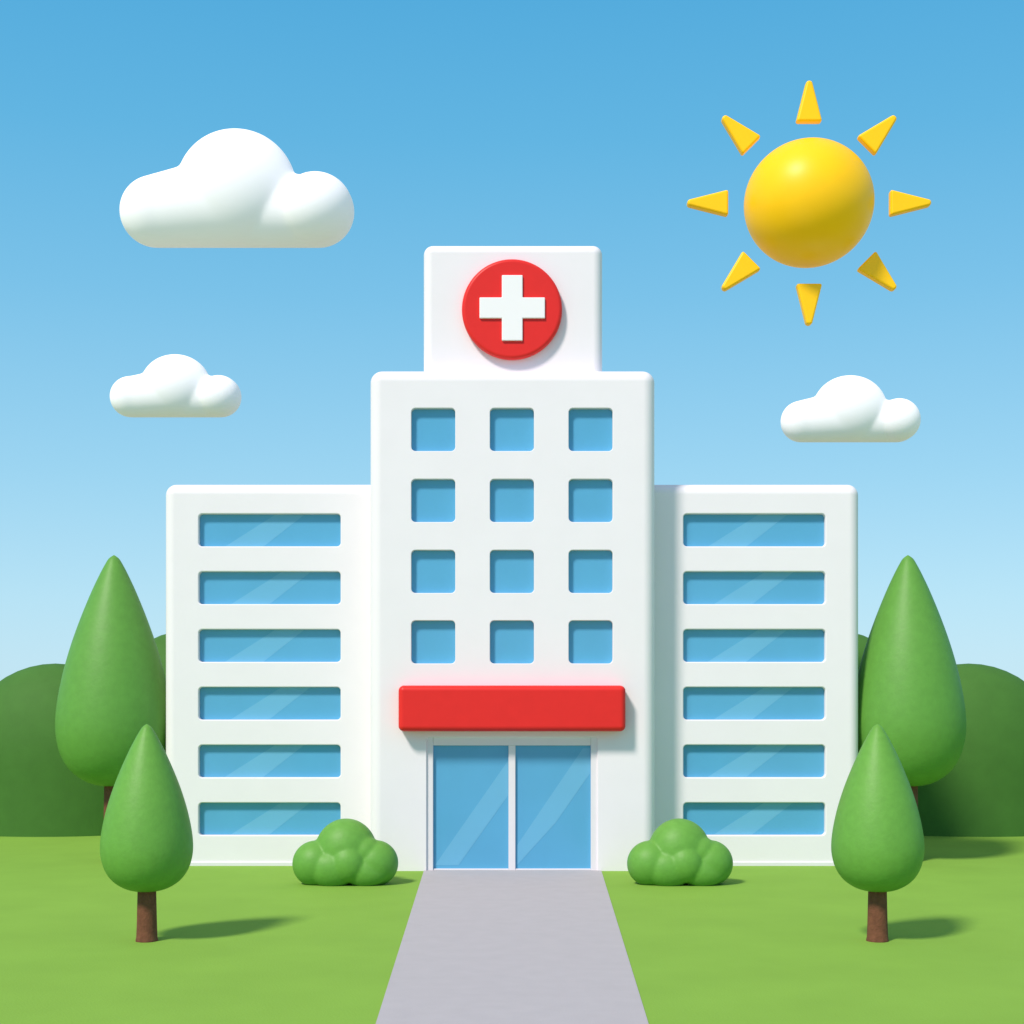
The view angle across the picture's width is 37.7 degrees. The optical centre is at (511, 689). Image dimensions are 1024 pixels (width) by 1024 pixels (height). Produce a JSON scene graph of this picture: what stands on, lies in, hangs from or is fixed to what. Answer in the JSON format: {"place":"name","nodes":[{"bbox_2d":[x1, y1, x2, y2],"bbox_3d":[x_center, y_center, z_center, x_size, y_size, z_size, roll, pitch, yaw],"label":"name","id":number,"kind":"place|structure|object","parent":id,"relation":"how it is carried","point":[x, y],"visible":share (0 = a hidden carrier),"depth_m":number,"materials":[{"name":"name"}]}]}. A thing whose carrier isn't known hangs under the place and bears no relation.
{"place":"outdoors","nodes":[
{"label":"outdoors","id":0,"kind":"place"},
{"bbox_2d":[110,354,240,416],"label":"cloud","id":1,"kind":"structure","parent":0,"point":[174,385],"depth_m":88.94,"materials":[{"name":"white"}]},
{"bbox_2d":[120,128,353,247],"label":"cloud","id":2,"kind":"structure","parent":0,"point":[234,188],"depth_m":88.16,"materials":[{"name":"white"}]},
{"bbox_2d":[0,836,1023,1023],"bbox_3d":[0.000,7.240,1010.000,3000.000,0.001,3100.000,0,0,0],"label":"ground","id":3,"kind":"structure","parent":0,"point":[285,945],"depth_m":42.67,"materials":[{"name":"green plant"}]},
{"bbox_2d":[55,555,165,815],"bbox_3d":[-16.770,0.800,63.200,4.760,12.980,4.760,0,0,0],"label":"cypress tree","id":4,"kind":"object","parent":3,"relation":"on","point":[111,701],"visible":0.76,"depth_m":61.56,"materials":[{"name":"green plant"}]},
{"bbox_2d":[100,724,192,942],"bbox_3d":[-10.540,4.135,43.300,2.620,6.310,2.620,0,0,0],"label":"cypress tree","id":5,"kind":"object","parent":3,"relation":"on","point":[146,846],"visible":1,"depth_m":42.48,"materials":[{"name":"green plant"}]},
{"bbox_2d":[190,862,291,865],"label":"plinth","id":6,"kind":"structure","parent":3,"relation":"on","point":[241,864],"depth_m":61.74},
{"bbox_2d":[166,485,370,861],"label":"wing walls","id":7,"kind":"structure","parent":3,"relation":"on","point":[190,559],"depth_m":61.80,"materials":[{"name":"white paint"}]},
{"bbox_2d":[200,572,340,603],"bbox_3d":[-9.990,-4.209,62.094,5.845,1.335,0.048,0,0,0],"label":"window pane","id":8,"kind":"object","parent":7,"relation":"attached to","point":[233,587],"visible":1,"depth_m":62.07,"materials":[{"name":"blue glass"}]},
{"bbox_2d":[232,572,309,603],"bbox_3d":[-9.990,-4.209,62.068,3.300,1.330,0.004,0,0,0],"label":"glass film","id":9,"kind":"object","parent":8,"relation":"attached to","point":[273,588],"visible":1,"depth_m":62.07,"materials":[{"name":"blue glass"}]},
{"bbox_2d":[200,687,340,718],"bbox_3d":[-9.990,0.553,62.094,5.845,1.335,0.048,0,0,0],"label":"window pane","id":10,"kind":"object","parent":7,"relation":"attached to","point":[233,702],"visible":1,"depth_m":62.07,"materials":[{"name":"blue glass"}]},
{"bbox_2d":[232,687,309,718],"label":"reflection","id":11,"kind":"object","parent":10,"relation":"attached to","point":[270,706],"visible":1,"depth_m":62.07,"materials":[{"name":"blue glass"}]},
{"bbox_2d":[200,745,340,776],"bbox_3d":[-9.990,2.934,62.094,5.845,1.335,0.048,0,0,0],"label":"window pane","id":12,"kind":"object","parent":7,"relation":"attached to","point":[302,761],"visible":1,"depth_m":62.07,"materials":[{"name":"blue glass"}]},
{"bbox_2d":[225,745,303,776],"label":"reflection","id":13,"kind":"object","parent":12,"relation":"attached to","point":[263,764],"visible":1,"depth_m":62.07,"materials":[{"name":"blue glass"}]},
{"bbox_2d":[200,630,340,661],"bbox_3d":[-9.990,-1.828,62.094,5.845,1.335,0.048,0,0,0],"label":"window pane","id":14,"kind":"object","parent":7,"relation":"attached to","point":[302,646],"visible":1,"depth_m":62.07,"materials":[{"name":"blue glass"}]},
{"bbox_2d":[225,630,302,661],"bbox_3d":[-10.240,-1.828,62.068,3.300,1.330,0.004,0,0,0],"label":"glass film","id":15,"kind":"object","parent":14,"relation":"attached to","point":[263,649],"visible":1,"depth_m":62.07,"materials":[{"name":"blue glass"}]},
{"bbox_2d":[200,515,340,545],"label":"window pane","id":16,"kind":"object","parent":7,"relation":"attached to","point":[303,530],"visible":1,"depth_m":62.07,"materials":[{"name":"blue glass"}]},
{"bbox_2d":[227,515,302,545],"bbox_3d":[-10.240,-6.590,62.068,3.300,1.330,0.004,0,0,0],"label":"glass film","id":17,"kind":"object","parent":16,"relation":"attached to","point":[267,531],"visible":1,"depth_m":62.07,"materials":[{"name":"blue glass"}]},
{"bbox_2d":[200,803,340,834],"bbox_3d":[-9.990,5.315,62.094,5.845,1.335,0.048,0,0,0],"label":"window pane","id":18,"kind":"object","parent":7,"relation":"attached to","point":[231,818],"visible":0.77,"depth_m":62.07,"materials":[{"name":"blue glass"}]},
{"bbox_2d":[231,803,308,834],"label":"reflection","id":19,"kind":"object","parent":18,"relation":"attached to","point":[270,821],"visible":1,"depth_m":62.07,"materials":[{"name":"blue glass"}]},
{"bbox_2d":[292,818,397,885],"bbox_3d":[-6.220,6.085,56.098,3.945,2.538,2.193,0,0,0],"label":"bush","id":20,"kind":"object","parent":3,"relation":"on","point":[342,852],"visible":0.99,"depth_m":55.32,"materials":[{"name":"green plant"}]},
{"bbox_2d":[0,634,1023,836],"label":"hedge","id":21,"kind":"object","parent":3,"relation":"on","point":[977,790],"visible":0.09,"depth_m":74.08,"materials":[{"name":"green plant"}]},
{"bbox_2d":[371,372,653,870],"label":"tower walls","id":22,"kind":"structure","parent":3,"relation":"on","point":[472,465],"depth_m":60.00,"materials":[{"name":"white paint"}]},
{"bbox_2d":[412,621,454,663],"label":"window pane","id":23,"kind":"object","parent":22,"relation":"attached to","point":[433,642],"visible":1,"depth_m":60.28,"materials":[{"name":"blue glass"}]},
{"bbox_2d":[412,551,454,592],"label":"window pane","id":24,"kind":"object","parent":22,"relation":"attached to","point":[433,571],"visible":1,"depth_m":60.28,"materials":[{"name":"blue glass"}]},
{"bbox_2d":[412,480,454,521],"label":"window pane","id":25,"kind":"object","parent":22,"relation":"attached to","point":[433,500],"visible":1,"depth_m":60.28,"materials":[{"name":"blue glass"}]},
{"bbox_2d":[412,409,454,450],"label":"window pane","id":26,"kind":"object","parent":22,"relation":"attached to","point":[433,429],"visible":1,"depth_m":60.28,"materials":[{"name":"blue glass"}]},
{"bbox_2d":[398,685,625,730],"bbox_3d":[0.000,0.730,59.675,9.000,1.820,0.850,0,0,0],"label":"entrance canopy","id":27,"kind":"object","parent":22,"relation":"attached to","point":[511,707],"visible":1,"depth_m":59.25,"materials":[{"name":"red plastic"}]},
{"bbox_2d":[427,737,596,869],"bbox_3d":[0.000,4.550,60.245,6.900,5.380,0.290,0,0,0],"label":"door frame","id":28,"kind":"object","parent":22,"relation":"attached to","point":[511,742],"visible":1,"depth_m":60.10,"materials":[{"name":"white metal"}]},
{"bbox_2d":[433,745,508,868],"bbox_3d":[-1.653,4.700,60.280,3.035,4.980,0.040,0,0,0],"label":"door glass","id":29,"kind":"object","parent":28,"relation":"in","point":[464,777],"visible":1,"depth_m":60.26,"materials":[{"name":"blue glass"}]},
{"bbox_2d":[435,761,507,864],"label":"reflection","id":30,"kind":"object","parent":28,"relation":"attached to","point":[487,807],"visible":1,"depth_m":60.25,"materials":[{"name":"blue glass"}]},
{"bbox_2d":[515,745,590,868],"bbox_3d":[1.653,4.700,60.280,3.035,4.980,0.040,0,0,0],"label":"door glass","id":31,"kind":"object","parent":28,"relation":"in","point":[540,773],"visible":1,"depth_m":60.26,"materials":[{"name":"blue glass"}]},
{"bbox_2d":[517,748,589,864],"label":"reflection","id":32,"kind":"object","parent":28,"relation":"attached to","point":[576,775],"visible":1,"depth_m":60.25,"materials":[{"name":"blue glass"}]},
{"bbox_2d":[490,621,533,663],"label":"window pane","id":33,"kind":"object","parent":22,"relation":"attached to","point":[511,642],"visible":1,"depth_m":60.28,"materials":[{"name":"blue glass"}]},
{"bbox_2d":[490,551,533,592],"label":"window pane","id":34,"kind":"object","parent":22,"relation":"attached to","point":[511,571],"visible":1,"depth_m":60.28,"materials":[{"name":"blue glass"}]},
{"bbox_2d":[490,480,533,521],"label":"window pane","id":35,"kind":"object","parent":22,"relation":"attached to","point":[511,500],"visible":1,"depth_m":60.28,"materials":[{"name":"blue glass"}]},
{"bbox_2d":[490,409,533,450],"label":"window pane","id":36,"kind":"object","parent":22,"relation":"attached to","point":[511,429],"visible":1,"depth_m":60.28,"materials":[{"name":"blue glass"}]},
{"bbox_2d":[424,246,601,371],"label":"rooftop block","id":37,"kind":"structure","parent":22,"relation":"on","point":[574,273],"depth_m":60.90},
{"bbox_2d":[462,259,561,359],"bbox_3d":[0.000,-15.390,60.720,4.060,4.060,0.400,0,0,0],"label":"cross sign disc","id":38,"kind":"object","parent":37,"relation":"attached to","point":[485,335],"visible":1,"depth_m":60.52,"materials":[{"name":"red plastic"}]},
{"bbox_2d":[479,275,544,340],"bbox_3d":[0.010,-15.400,60.485,2.640,2.640,0.130,0,0,0],"label":"cross sign emblem","id":39,"kind":"object","parent":38,"relation":"attached to","point":[512,307],"visible":1,"depth_m":60.42,"materials":[{"name":"white plastic"}]},
{"bbox_2d":[569,621,611,663],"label":"window pane","id":40,"kind":"object","parent":22,"relation":"attached to","point":[590,642],"visible":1,"depth_m":60.28,"materials":[{"name":"blue glass"}]},
{"bbox_2d":[569,551,611,592],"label":"window pane","id":41,"kind":"object","parent":22,"relation":"attached to","point":[590,571],"visible":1,"depth_m":60.28,"materials":[{"name":"blue glass"}]},
{"bbox_2d":[569,480,611,521],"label":"window pane","id":42,"kind":"object","parent":22,"relation":"attached to","point":[590,500],"visible":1,"depth_m":60.28,"materials":[{"name":"blue glass"}]},
{"bbox_2d":[569,409,611,450],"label":"window pane","id":43,"kind":"object","parent":22,"relation":"attached to","point":[590,429],"visible":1,"depth_m":60.28,"materials":[{"name":"blue glass"}]},
{"bbox_2d":[627,818,732,885],"bbox_3d":[6.270,6.085,56.098,3.945,2.538,2.193,0,0,0],"label":"bush","id":44,"kind":"object","parent":3,"relation":"on","point":[676,852],"visible":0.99,"depth_m":55.32,"materials":[{"name":"green plant"}]},
{"bbox_2d":[654,485,857,861],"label":"wing walls","id":45,"kind":"structure","parent":3,"relation":"on","point":[833,559],"depth_m":61.80,"materials":[{"name":"white paint"}]},
{"bbox_2d":[683,572,823,603],"bbox_3d":[9.990,-4.209,62.094,5.845,1.335,0.048,0,0,0],"label":"window pane","id":46,"kind":"object","parent":45,"relation":"attached to","point":[715,587],"visible":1,"depth_m":62.07,"materials":[{"name":"blue glass"}]},
{"bbox_2d":[715,572,792,603],"bbox_3d":[9.990,-4.209,62.068,3.300,1.330,0.004,0,0,0],"label":"glass film","id":47,"kind":"object","parent":46,"relation":"attached to","point":[754,590],"visible":1,"depth_m":62.07,"materials":[{"name":"blue glass"}]},
{"bbox_2d":[683,687,823,718],"bbox_3d":[9.990,0.553,62.094,5.845,1.335,0.048,0,0,0],"label":"window pane","id":48,"kind":"object","parent":45,"relation":"attached to","point":[716,702],"visible":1,"depth_m":62.07,"materials":[{"name":"blue glass"}]},
{"bbox_2d":[715,687,792,718],"bbox_3d":[9.990,0.553,62.068,3.300,1.330,0.004,0,0,0],"label":"glass film","id":49,"kind":"object","parent":48,"relation":"attached to","point":[754,705],"visible":1,"depth_m":62.07,"materials":[{"name":"blue glass"}]},
{"bbox_2d":[683,630,823,661],"bbox_3d":[9.990,-1.828,62.094,5.845,1.335,0.048,0,0,0],"label":"window pane","id":50,"kind":"object","parent":45,"relation":"attached to","point":[785,646],"visible":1,"depth_m":62.07,"materials":[{"name":"blue glass"}]},
{"bbox_2d":[708,630,785,661],"bbox_3d":[9.740,-1.828,62.068,3.300,1.330,0.004,0,0,0],"label":"glass film","id":51,"kind":"object","parent":50,"relation":"attached to","point":[746,649],"visible":1,"depth_m":62.07,"materials":[{"name":"blue glass"}]},
{"bbox_2d":[683,745,823,776],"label":"window pane","id":52,"kind":"object","parent":45,"relation":"attached to","point":[785,761],"visible":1,"depth_m":62.07,"materials":[{"name":"blue glass"}]},
{"bbox_2d":[708,745,785,776],"bbox_3d":[9.740,2.934,62.068,3.300,1.330,0.004,0,0,0],"label":"glass film","id":53,"kind":"object","parent":52,"relation":"attached to","point":[746,764],"visible":1,"depth_m":62.07,"materials":[{"name":"blue glass"}]},
{"bbox_2d":[683,515,823,545],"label":"window pane","id":54,"kind":"object","parent":45,"relation":"attached to","point":[786,530],"visible":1,"depth_m":62.07,"materials":[{"name":"blue glass"}]},
{"bbox_2d":[710,515,785,545],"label":"reflection","id":55,"kind":"object","parent":54,"relation":"attached to","point":[747,533],"visible":1,"depth_m":62.07,"materials":[{"name":"blue glass"}]},
{"bbox_2d":[683,803,823,834],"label":"window pane","id":56,"kind":"object","parent":45,"relation":"attached to","point":[791,819],"visible":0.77,"depth_m":62.07,"materials":[{"name":"blue glass"}]},
{"bbox_2d":[714,803,791,834],"bbox_3d":[9.990,5.315,62.068,3.300,1.330,0.004,0,0,0],"label":"glass film","id":57,"kind":"object","parent":56,"relation":"attached to","point":[753,821],"visible":1,"depth_m":62.07,"materials":[{"name":"blue glass"}]},
{"bbox_2d":[733,862,834,865],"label":"plinth","id":58,"kind":"structure","parent":3,"relation":"on","point":[783,863],"depth_m":61.74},
{"bbox_2d":[831,724,924,942],"bbox_3d":[10.550,4.135,43.300,2.620,6.310,2.620,0,0,0],"label":"cypress tree","id":59,"kind":"object","parent":3,"relation":"on","point":[877,846],"visible":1,"depth_m":42.48,"materials":[{"name":"green plant"}]},
{"bbox_2d":[858,555,965,806],"bbox_3d":[16.680,0.800,63.200,4.720,12.980,4.720,0,0,0],"label":"cypress tree","id":60,"kind":"object","parent":3,"relation":"on","point":[911,703],"visible":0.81,"depth_m":61.57,"materials":[{"name":"green plant"}]},
{"bbox_2d":[0,0,1023,680],"label":"sky","id":61,"kind":"structure","parent":0,"point":[597,123],"materials":[{"name":"blue"}]},
{"bbox_2d":[376,870,648,1023],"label":"path","id":62,"kind":"structure","parent":0,"point":[512,946],"depth_m":40.79,"materials":[{"name":"concrete"}]},
{"bbox_2d":[687,81,930,325],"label":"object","id":63,"kind":"object","parent":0,"point":[809,202],"visible":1,"depth_m":88.02,"materials":[{"name":"yellow plastic"}]},
{"bbox_2d":[781,375,920,441],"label":"cloud","id":64,"kind":"structure","parent":0,"point":[850,408],"depth_m":88.92,"materials":[{"name":"white"}]}
]}

